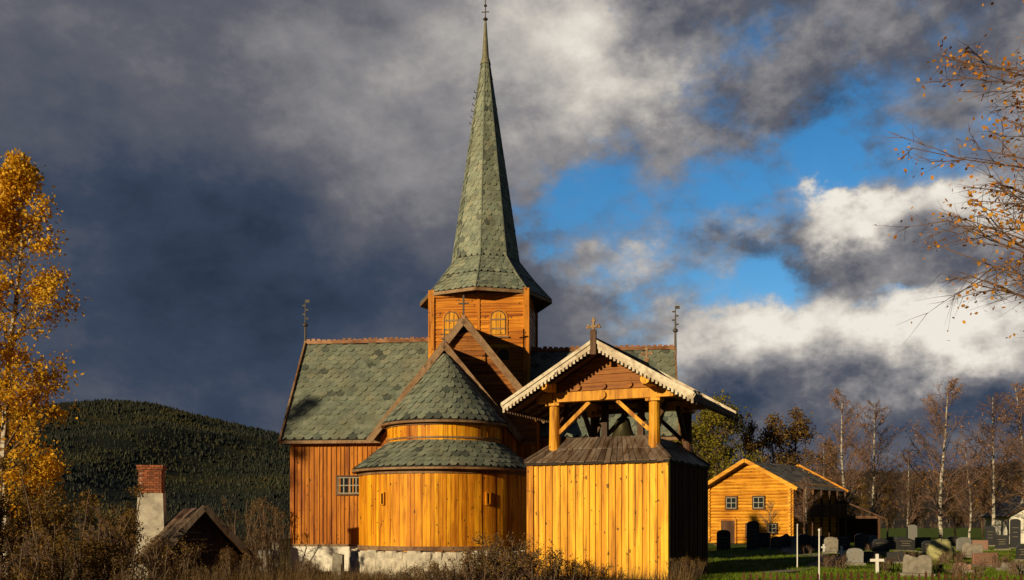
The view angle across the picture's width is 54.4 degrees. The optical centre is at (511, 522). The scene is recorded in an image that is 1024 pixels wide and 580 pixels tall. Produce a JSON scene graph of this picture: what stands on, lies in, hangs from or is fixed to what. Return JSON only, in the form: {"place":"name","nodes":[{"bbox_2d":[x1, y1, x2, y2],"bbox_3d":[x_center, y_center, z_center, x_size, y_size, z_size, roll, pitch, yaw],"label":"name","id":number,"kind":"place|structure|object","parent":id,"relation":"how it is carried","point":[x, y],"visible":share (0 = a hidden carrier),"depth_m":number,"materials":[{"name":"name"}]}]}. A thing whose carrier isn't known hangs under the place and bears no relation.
{"place":"outdoors","nodes":[
{"label":"outdoors","id":0,"kind":"place"},
{"bbox_2d":[1,402,289,538],"bbox_3d":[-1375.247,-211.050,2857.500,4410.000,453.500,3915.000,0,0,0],"label":"forested hill","id":1,"kind":"structure","parent":0,"point":[174,453],"depth_m":2182.01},
{"bbox_2d":[0,398,289,539],"bbox_3d":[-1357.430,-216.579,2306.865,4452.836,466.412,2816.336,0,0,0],"label":"spruce forest","id":2,"kind":"object","parent":1,"relation":"on","point":[96,409],"visible":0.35,"depth_m":2351.18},
{"bbox_2d":[0,0,1023,472],"label":"sky","id":3,"kind":"structure","parent":0,"point":[217,169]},
{"bbox_2d":[13,528,1023,579],"bbox_3d":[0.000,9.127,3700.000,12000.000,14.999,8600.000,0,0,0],"label":"ground","id":4,"kind":"structure","parent":0,"point":[933,533],"depth_m":57.77,"materials":[{"name":"green plant"}]},
{"bbox_2d":[0,477,39,572],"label":"autumn shrub","id":5,"kind":"object","parent":4,"relation":"on","point":[21,487],"visible":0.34,"depth_m":36.87,"materials":[{"name":"brown plant"}]},
{"bbox_2d":[0,531,45,579],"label":"autumn shrub","id":6,"kind":"object","parent":4,"relation":"on","point":[25,574],"visible":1,"depth_m":25.27,"materials":[{"name":"brown plant"}]},
{"bbox_2d":[0,452,70,578],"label":"autumn shrub","id":7,"kind":"object","parent":4,"relation":"on","point":[5,513],"visible":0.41,"depth_m":30.76,"materials":[{"name":"brown plant"}]},
{"bbox_2d":[0,517,80,579],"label":"autumn shrub","id":8,"kind":"object","parent":4,"relation":"on","point":[24,565],"visible":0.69,"depth_m":26.67,"materials":[{"name":"brown plant"}]},
{"bbox_2d":[0,148,92,573],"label":"birch tree","id":9,"kind":"object","parent":4,"relation":"on","point":[18,176],"visible":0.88,"depth_m":44.58,"materials":[{"name":"orange plant"}]},
{"bbox_2d":[2,455,102,579],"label":"autumn shrub","id":10,"kind":"object","parent":4,"relation":"on","point":[40,520],"visible":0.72,"depth_m":29.97,"materials":[{"name":"brown plant"}]},
{"bbox_2d":[51,498,142,579],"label":"autumn shrub","id":11,"kind":"object","parent":4,"relation":"on","point":[93,564],"visible":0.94,"depth_m":27.89,"materials":[{"name":"brown plant"}]},
{"bbox_2d":[66,481,152,579],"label":"autumn shrub","id":12,"kind":"object","parent":4,"relation":"on","point":[132,522],"visible":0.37,"depth_m":34.00,"materials":[{"name":"brown plant"}]},
{"bbox_2d":[91,518,146,579],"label":"autumn shrub","id":13,"kind":"object","parent":4,"relation":"on","point":[118,567],"visible":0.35,"depth_m":30.62,"materials":[{"name":"brown plant"}]},
{"bbox_2d":[101,553,173,579],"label":"dry bush","id":14,"kind":"object","parent":4,"relation":"on","point":[125,574],"visible":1,"depth_m":27.14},
{"bbox_2d":[128,465,167,577],"bbox_3d":[-13.761,0.574,38.000,1.500,5.453,1.400,0,0,-12],"label":"brick chimney","id":15,"kind":"object","parent":4,"relation":"on","point":[152,513],"visible":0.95,"depth_m":37.60,"materials":[{"name":"paint"}]},
{"bbox_2d":[137,528,207,579],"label":"dry bush","id":16,"kind":"object","parent":4,"relation":"on","point":[166,549],"visible":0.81,"depth_m":28.01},
{"bbox_2d":[132,505,261,579],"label":"log cabin","id":17,"kind":"object","parent":4,"relation":"on","point":[213,530],"visible":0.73,"depth_m":34.99,"materials":[{"name":"brown wood"}]},
{"bbox_2d":[184,566,227,579],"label":"dry bush","id":18,"kind":"object","parent":4,"relation":"on","point":[216,573],"visible":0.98,"depth_m":27.18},
{"bbox_2d":[204,504,267,575],"bbox_3d":[-12.194,1.096,44.220,3.029,3.836,2.076,0,0,0],"label":"bare shrub","id":19,"kind":"object","parent":4,"relation":"on","point":[251,542],"visible":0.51,"depth_m":44.01,"materials":[{"name":"brown plant"}]},
{"bbox_2d":[216,543,269,579],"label":"dry bush","id":20,"kind":"object","parent":4,"relation":"on","point":[227,564],"visible":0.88,"depth_m":27.97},
{"bbox_2d":[221,496,288,569],"bbox_3d":[-13.236,0.939,50.171,2.491,4.604,3.635,0,0,33],"label":"bare shrub","id":21,"kind":"object","parent":4,"relation":"on","point":[262,515],"visible":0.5,"depth_m":50.35,"materials":[{"name":"brown plant"}]},
{"bbox_2d":[245,501,284,570],"bbox_3d":[-11.412,0.920,45.934,2.076,3.836,3.029,0,0,-25],"label":"bare shrub","id":22,"kind":"object","parent":4,"relation":"on","point":[264,531],"visible":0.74,"depth_m":46.05,"materials":[{"name":"brown plant"}]},
{"bbox_2d":[255,505,290,570],"bbox_3d":[-11.799,1.030,51.835,2.076,3.836,3.029,0,0,41],"label":"bare shrub","id":23,"kind":"object","parent":4,"relation":"on","point":[285,559],"visible":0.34,"depth_m":51.68,"materials":[{"name":"brown plant"}]},
{"bbox_2d":[255,558,292,579],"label":"dry bush","id":24,"kind":"object","parent":4,"relation":"on","point":[268,564],"visible":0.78,"depth_m":27.88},
{"bbox_2d":[271,542,279,573],"bbox_3d":[-10.672,1.859,44.983,0.400,1.900,0.225,-3,0,-9],"label":"old headstone","id":25,"kind":"object","parent":4,"relation":"on","point":[275,550],"visible":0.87,"depth_m":44.90,"materials":[{"name":"stone"}]},
{"bbox_2d":[291,558,321,579],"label":"dry bush","id":26,"kind":"object","parent":4,"relation":"on","point":[309,564],"visible":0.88,"depth_m":27.91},
{"bbox_2d":[332,553,343,579],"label":"old headstone","id":27,"kind":"object","parent":4,"relation":"on","point":[337,559],"visible":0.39,"depth_m":33.41,"materials":[{"name":"stone"}]},
{"bbox_2d":[72,556,694,579],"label":"tall weeds","id":28,"kind":"object","parent":4,"relation":"on","point":[257,574],"visible":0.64,"depth_m":27.66,"materials":[{"name":"brown plant"}]},
{"bbox_2d":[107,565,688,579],"bbox_3d":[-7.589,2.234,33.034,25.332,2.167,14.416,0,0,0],"label":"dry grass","id":29,"kind":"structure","parent":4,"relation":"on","point":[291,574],"depth_m":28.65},
{"bbox_2d":[385,565,417,579],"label":"dry bush","id":30,"kind":"object","parent":4,"relation":"on","point":[404,575],"visible":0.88,"depth_m":27.31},
{"bbox_2d":[410,557,448,579],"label":"dry bush","id":31,"kind":"object","parent":4,"relation":"on","point":[428,570],"visible":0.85,"depth_m":26.82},
{"bbox_2d":[420,563,471,579],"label":"dry bush","id":32,"kind":"object","parent":4,"relation":"on","point":[450,575],"visible":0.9,"depth_m":26.47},
{"bbox_2d":[437,554,489,579],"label":"dry bush","id":33,"kind":"object","parent":4,"relation":"on","point":[454,577],"visible":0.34,"depth_m":27.52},
{"bbox_2d":[278,0,679,577],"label":"wooden stave church","id":34,"kind":"structure","parent":4,"relation":"on","point":[408,452],"depth_m":45.42,"materials":[{"name":"brown wood"}]},
{"bbox_2d":[336,475,358,494],"bbox_3d":[-7.388,-1.675,45.407,1.310,0.910,0.135,0,0,6],"label":"transept window","id":35,"kind":"structure","parent":34,"relation":"in","point":[343,485],"depth_m":45.41,"materials":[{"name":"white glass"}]},
{"bbox_2d":[496,347,510,360],"bbox_3d":[-0.394,-7.695,45.622,0.680,0.650,0.125,0,0,6],"label":"tower round window","id":36,"kind":"structure","parent":34,"relation":"in","point":[504,354],"depth_m":45.56,"materials":[{"name":"black glass"}]},
{"bbox_2d":[454,539,528,579],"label":"dry bush","id":37,"kind":"object","parent":4,"relation":"on","point":[466,573],"visible":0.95,"depth_m":26.52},
{"bbox_2d":[468,531,541,579],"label":"dry bush","id":38,"kind":"object","parent":4,"relation":"on","point":[492,547],"visible":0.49,"depth_m":27.62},
{"bbox_2d":[473,530,546,579],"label":"dry bush","id":39,"kind":"object","parent":4,"relation":"on","point":[507,550],"visible":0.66,"depth_m":26.83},
{"bbox_2d":[493,539,568,579],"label":"dry bush","id":40,"kind":"object","parent":4,"relation":"on","point":[550,561],"visible":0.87,"depth_m":26.23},
{"bbox_2d":[521,559,598,579],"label":"dry bush","id":41,"kind":"object","parent":4,"relation":"on","point":[553,576],"visible":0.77,"depth_m":26.20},
{"bbox_2d":[561,556,613,579],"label":"dry bush","id":42,"kind":"object","parent":4,"relation":"on","point":[568,571],"visible":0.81,"depth_m":26.94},
{"bbox_2d":[501,317,736,579],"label":"wooden bell tower","id":43,"kind":"structure","parent":4,"relation":"on","point":[623,492],"depth_m":31.11,"materials":[{"name":"wood"}]},
{"bbox_2d":[665,557,703,579],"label":"dry bush","id":44,"kind":"object","parent":4,"relation":"on","point":[679,571],"visible":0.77,"depth_m":28.45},
{"bbox_2d":[680,556,708,579],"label":"dry bush","id":45,"kind":"object","parent":4,"relation":"on","point":[690,565],"visible":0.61,"depth_m":29.48,"materials":[{"name":"brown plant"}]},
{"bbox_2d":[673,419,731,480],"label":"green tree","id":46,"kind":"object","parent":4,"relation":"on","point":[710,470],"visible":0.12,"depth_m":108.62,"materials":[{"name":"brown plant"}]},
{"bbox_2d":[674,390,766,545],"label":"green tree","id":47,"kind":"object","parent":4,"relation":"on","point":[726,424],"visible":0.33,"depth_m":107.89,"materials":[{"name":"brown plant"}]},
{"bbox_2d":[717,530,730,550],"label":"gravestone","id":48,"kind":"object","parent":4,"relation":"on","point":[723,539],"visible":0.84,"depth_m":70.74,"materials":[{"name":"black stone"}]},
{"bbox_2d":[745,521,760,550],"bbox_3d":[14.638,0.915,60.453,0.926,1.974,0.400,0,0,13],"label":"gravestone","id":49,"kind":"object","parent":4,"relation":"on","point":[753,535],"visible":0.91,"depth_m":60.37,"materials":[{"name":"black stone"}]},
{"bbox_2d":[737,419,772,462],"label":"autumn tree","id":50,"kind":"object","parent":4,"relation":"on","point":[749,443],"visible":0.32,"depth_m":111.57,"materials":[{"name":"brown plant"}]},
{"bbox_2d":[759,532,770,548],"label":"gravestone","id":51,"kind":"object","parent":4,"relation":"on","point":[764,539],"visible":0.91,"depth_m":65.15,"materials":[{"name":"black stone"}]},
{"bbox_2d":[758,501,782,545],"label":"bare birch tree","id":52,"kind":"object","parent":4,"relation":"on","point":[770,524],"visible":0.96,"depth_m":79.84,"materials":[{"name":"brown plant"}]},
{"bbox_2d":[708,462,837,543],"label":"log walls","id":53,"kind":"structure","parent":4,"relation":"on","point":[745,483],"depth_m":92.72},
{"bbox_2d":[725,496,737,509],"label":"window","id":54,"kind":"structure","parent":53,"relation":"attached to","point":[731,502],"depth_m":93.50,"materials":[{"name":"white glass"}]},
{"bbox_2d":[720,519,746,542],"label":"doors","id":55,"kind":"structure","parent":53,"relation":"attached to","point":[730,525],"depth_m":93.44,"materials":[{"name":"brown wood"}]},
{"bbox_2d":[752,495,765,509],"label":"window","id":56,"kind":"structure","parent":53,"relation":"attached to","point":[758,502],"depth_m":91.71,"materials":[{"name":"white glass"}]},
{"bbox_2d":[708,462,845,492],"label":"roof boarding","id":57,"kind":"object","parent":53,"relation":"on","point":[728,474],"visible":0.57,"depth_m":93.74,"materials":[{"name":"brown wood"}]},
{"bbox_2d":[708,459,848,492],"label":"barge boards","id":58,"kind":"object","parent":57,"relation":"attached to","point":[759,468],"visible":0.71,"depth_m":92.15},
{"bbox_2d":[751,461,845,490],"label":"house roof slates","id":59,"kind":"object","parent":53,"relation":"on","point":[780,472],"visible":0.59,"depth_m":95.02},
{"bbox_2d":[769,536,782,549],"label":"gravestone","id":60,"kind":"object","parent":4,"relation":"on","point":[776,542],"visible":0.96,"depth_m":60.37,"materials":[{"name":"black stone"}]},
{"bbox_2d":[752,411,803,464],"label":"autumn tree","id":61,"kind":"object","parent":4,"relation":"on","point":[778,437],"visible":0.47,"depth_m":113.65,"materials":[{"name":"brown plant"}]},
{"bbox_2d":[760,404,826,477],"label":"autumn tree","id":62,"kind":"object","parent":4,"relation":"on","point":[802,432],"visible":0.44,"depth_m":115.58,"materials":[{"name":"brown plant"}]},
{"bbox_2d":[785,476,821,533],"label":"bare birch tree","id":63,"kind":"object","parent":4,"relation":"on","point":[805,523],"visible":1,"depth_m":77.99,"materials":[{"name":"brown plant"}]},
{"bbox_2d":[798,534,810,548],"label":"gravestone","id":64,"kind":"object","parent":4,"relation":"on","point":[804,540],"visible":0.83,"depth_m":61.88,"materials":[{"name":"black stone"}]},
{"bbox_2d":[811,536,823,549],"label":"gravestone","id":65,"kind":"object","parent":4,"relation":"on","point":[814,542],"visible":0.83,"depth_m":60.38,"materials":[{"name":"black stone"}]},
{"bbox_2d":[795,489,846,537],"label":"side gallery","id":66,"kind":"object","parent":4,"relation":"on","point":[829,510],"visible":0.79,"depth_m":93.69,"materials":[{"name":"brown wood"}]},
{"bbox_2d":[803,441,851,512],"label":"bare birch tree","id":67,"kind":"object","parent":4,"relation":"on","point":[821,469],"visible":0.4,"depth_m":105.79,"materials":[{"name":"brown plant"}]},
{"bbox_2d":[822,537,837,553],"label":"gravestone","id":68,"kind":"object","parent":4,"relation":"on","point":[831,544],"visible":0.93,"depth_m":52.65,"materials":[{"name":"stone"}]},
{"bbox_2d":[816,554,850,568],"bbox_3d":[11.579,1.490,35.913,1.479,1.017,1.109,0,0,41],"label":"heather plant","id":69,"kind":"object","parent":4,"relation":"on","point":[825,561],"visible":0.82,"depth_m":35.84,"materials":[{"name":"brown plant"}]},
{"bbox_2d":[813,439,854,511],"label":"autumn tree","id":70,"kind":"object","parent":4,"relation":"on","point":[830,440],"visible":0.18,"depth_m":117.60,"materials":[{"name":"brown plant"}]},
{"bbox_2d":[792,388,876,515],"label":"bare birch tree","id":71,"kind":"object","parent":4,"relation":"on","point":[842,444],"visible":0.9,"depth_m":103.74,"materials":[{"name":"brown plant"}]},
{"bbox_2d":[837,537,849,549],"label":"gravestone","id":72,"kind":"object","parent":4,"relation":"on","point":[844,542],"visible":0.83,"depth_m":60.37,"materials":[{"name":"black stone"}]},
{"bbox_2d":[844,548,865,565],"bbox_3d":[13.134,1.394,38.131,0.778,0.804,0.400,1,0,13],"label":"gravestone","id":73,"kind":"object","parent":4,"relation":"on","point":[856,555],"visible":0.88,"depth_m":38.04,"materials":[{"name":"grey stone"}]},
{"bbox_2d":[835,500,885,541],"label":"open shed","id":74,"kind":"structure","parent":4,"relation":"on","point":[868,525],"depth_m":101.38,"materials":[{"name":"brown wood"}]},
{"bbox_2d":[852,534,868,548],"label":"gravestone","id":75,"kind":"object","parent":4,"relation":"on","point":[860,540],"visible":0.84,"depth_m":65.15,"materials":[{"name":"black stone"}]},
{"bbox_2d":[847,475,877,515],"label":"autumn tree","id":76,"kind":"object","parent":4,"relation":"on","point":[862,487],"visible":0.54,"depth_m":119.70,"materials":[{"name":"brown plant"}]},
{"bbox_2d":[872,539,890,553],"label":"gravestone","id":77,"kind":"object","parent":4,"relation":"on","point":[880,546],"visible":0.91,"depth_m":52.66,"materials":[{"name":"black stone"}]},
{"bbox_2d":[839,398,925,515],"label":"bare birch tree","id":78,"kind":"object","parent":4,"relation":"on","point":[877,478],"visible":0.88,"depth_m":111.35,"materials":[{"name":"brown plant"}]},
{"bbox_2d":[743,570,1022,579],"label":"picket fence","id":79,"kind":"object","parent":4,"relation":"on","point":[885,576],"visible":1,"depth_m":26.53,"materials":[{"name":"brown wood"}]},
{"bbox_2d":[868,553,902,572],"bbox_3d":[12.691,1.518,33.993,1.109,1.017,1.479,0,0,-26],"label":"heather plant","id":80,"kind":"object","parent":4,"relation":"on","point":[887,569],"visible":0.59,"depth_m":33.72,"materials":[{"name":"brown plant"}]},
{"bbox_2d":[874,479,901,536],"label":"autumn tree","id":81,"kind":"object","parent":4,"relation":"on","point":[887,515],"visible":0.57,"depth_m":119.77,"materials":[{"name":"brown plant"}]},
{"bbox_2d":[884,551,905,563],"bbox_3d":[15.693,1.505,40.632,0.968,0.680,0.400,1,0,20],"label":"gravestone","id":82,"kind":"object","parent":4,"relation":"on","point":[900,554],"visible":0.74,"depth_m":40.56,"materials":[{"name":"black stone"}]},
{"bbox_2d":[893,537,915,551],"bbox_3d":[22.779,1.359,57.641,1.275,1.020,0.400,1,0,6],"label":"gravestone","id":83,"kind":"object","parent":4,"relation":"on","point":[904,543],"visible":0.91,"depth_m":57.56,"materials":[{"name":"black stone"}]},
{"bbox_2d":[881,449,932,537],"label":"bare birch tree","id":84,"kind":"object","parent":4,"relation":"on","point":[906,485],"visible":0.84,"depth_m":109.60,"materials":[{"name":"brown plant"}]},
{"bbox_2d":[900,483,928,525],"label":"autumn tree","id":85,"kind":"object","parent":4,"relation":"on","point":[915,522],"visible":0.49,"depth_m":121.81,"materials":[{"name":"brown plant"}]},
{"bbox_2d":[899,554,934,576],"bbox_3d":[12.607,1.423,30.980,1.054,0.826,0.400,1,1,22],"label":"gravestone","id":86,"kind":"object","parent":4,"relation":"on","point":[916,566],"visible":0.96,"depth_m":30.90,"materials":[{"name":"stone"}]},
{"bbox_2d":[926,538,954,560],"bbox_3d":[18.761,1.285,43.472,1.193,1.171,0.791,1,0,3],"label":"boulder gravestone","id":87,"kind":"object","parent":4,"relation":"on","point":[939,545],"visible":0.66,"depth_m":43.24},
{"bbox_2d":[871,0,1023,340],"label":"birch tree","id":88,"kind":"object","parent":4,"relation":"on","point":[967,64],"visible":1,"depth_m":12.79,"materials":[{"name":"orange plant"}]},
{"bbox_2d":[934,548,966,562],"bbox_3d":[17.863,1.497,40.581,1.479,1.017,1.109,0,0,21],"label":"heather plant","id":89,"kind":"object","parent":4,"relation":"on","point":[943,557],"visible":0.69,"depth_m":40.49,"materials":[{"name":"brown plant"}]},
{"bbox_2d":[900,376,1007,538],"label":"bare birch tree","id":90,"kind":"object","parent":4,"relation":"on","point":[940,510],"visible":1,"depth_m":83.53,"materials":[{"name":"brown plant"}]},
{"bbox_2d":[944,479,969,536],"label":"autumn tree","id":91,"kind":"object","parent":4,"relation":"on","point":[959,523],"visible":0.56,"depth_m":121.76,"materials":[{"name":"brown plant"}]},
{"bbox_2d":[955,537,971,550],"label":"gravestone","id":92,"kind":"object","parent":4,"relation":"on","point":[960,541],"visible":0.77,"depth_m":60.37,"materials":[{"name":"grey stone"}]},
{"bbox_2d":[940,556,993,578],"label":"heather plant","id":93,"kind":"object","parent":4,"relation":"on","point":[957,566],"visible":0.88,"depth_m":29.74,"materials":[{"name":"brown plant"}]},
{"bbox_2d":[943,443,991,538],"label":"bare birch tree","id":94,"kind":"object","parent":4,"relation":"on","point":[970,522],"visible":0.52,"depth_m":107.99,"materials":[{"name":"brown plant"}]},
{"bbox_2d":[959,543,982,557],"bbox_3d":[21.622,1.389,46.765,1.114,0.851,0.400,1,0,20],"label":"gravestone","id":95,"kind":"object","parent":4,"relation":"on","point":[969,548],"visible":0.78,"depth_m":46.70,"materials":[{"name":"stone"}]},
{"bbox_2d":[967,475,991,538],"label":"autumn tree","id":96,"kind":"object","parent":4,"relation":"on","point":[981,519],"visible":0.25,"depth_m":121.90,"materials":[{"name":"brown plant"}]},
{"bbox_2d":[971,553,997,566],"bbox_3d":[18.121,1.526,38.132,1.168,0.699,0.400,-1,0,0],"label":"gravestone","id":97,"kind":"object","parent":4,"relation":"on","point":[976,556],"visible":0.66,"depth_m":38.05,"materials":[{"name":"red stone"}]},
{"bbox_2d":[946,392,1023,526],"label":"bare birch tree","id":98,"kind":"object","parent":4,"relation":"on","point":[993,489],"visible":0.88,"depth_m":90.09,"materials":[{"name":"brown plant"}]},
{"bbox_2d":[985,526,994,545],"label":"gravestone","id":99,"kind":"object","parent":4,"relation":"on","point":[990,534],"visible":0.88,"depth_m":79.87,"materials":[{"name":"black stone"}]},
{"bbox_2d":[978,551,1011,568],"bbox_3d":[17.599,1.498,35.858,1.109,1.017,1.479,0,0,-13],"label":"heather plant","id":100,"kind":"object","parent":4,"relation":"on","point":[998,565],"visible":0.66,"depth_m":35.82,"materials":[{"name":"brown plant"}]},
{"bbox_2d":[975,381,1023,512],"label":"bare birch tree","id":101,"kind":"object","parent":4,"relation":"on","point":[1018,396],"visible":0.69,"depth_m":94.21,"materials":[{"name":"brown plant"}]},
{"bbox_2d":[993,535,1008,550],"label":"gravestone","id":102,"kind":"object","parent":4,"relation":"on","point":[1001,542],"visible":0.96,"depth_m":60.38,"materials":[{"name":"black stone"}]},
{"bbox_2d":[985,509,1023,543],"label":"walls","id":103,"kind":"structure","parent":4,"relation":"on","point":[1002,526],"depth_m":93.30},
{"bbox_2d":[978,496,1023,516],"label":"roof tiles","id":104,"kind":"object","parent":103,"relation":"on","point":[1017,499],"visible":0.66,"depth_m":95.91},
{"bbox_2d":[988,417,1023,520],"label":"bare birch tree","id":105,"kind":"object","parent":4,"relation":"on","point":[1019,463],"visible":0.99,"depth_m":87.36,"materials":[{"name":"brown plant"}]},
{"bbox_2d":[1000,554,1023,575],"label":"heather plant","id":106,"kind":"object","parent":4,"relation":"on","point":[1016,567],"visible":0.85,"depth_m":30.59,"materials":[{"name":"brown plant"}]},
{"bbox_2d":[1009,519,1020,548],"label":"gravestone","id":107,"kind":"object","parent":4,"relation":"on","point":[1015,533],"visible":0.88,"depth_m":65.15,"materials":[{"name":"black stone"}]},
{"bbox_2d":[275,463,1022,538],"bbox_3d":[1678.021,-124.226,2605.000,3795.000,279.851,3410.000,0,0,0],"label":"distant hill","id":108,"kind":"structure","parent":0,"point":[903,521],"depth_m":1658.65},
{"bbox_2d":[811,458,1021,528],"bbox_3d":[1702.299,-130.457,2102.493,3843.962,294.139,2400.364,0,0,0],"label":"spruce forest","id":109,"kind":"object","parent":108,"relation":"on","point":[932,525],"visible":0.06,"depth_m":1723.06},
{"bbox_2d":[753,547,845,573],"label":"gravel path","id":110,"kind":"structure","parent":0,"point":[794,553],"depth_m":43.33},
{"bbox_2d":[696,546,1023,579],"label":"lawn grass","id":111,"kind":"structure","parent":0,"point":[738,575],"depth_m":35.23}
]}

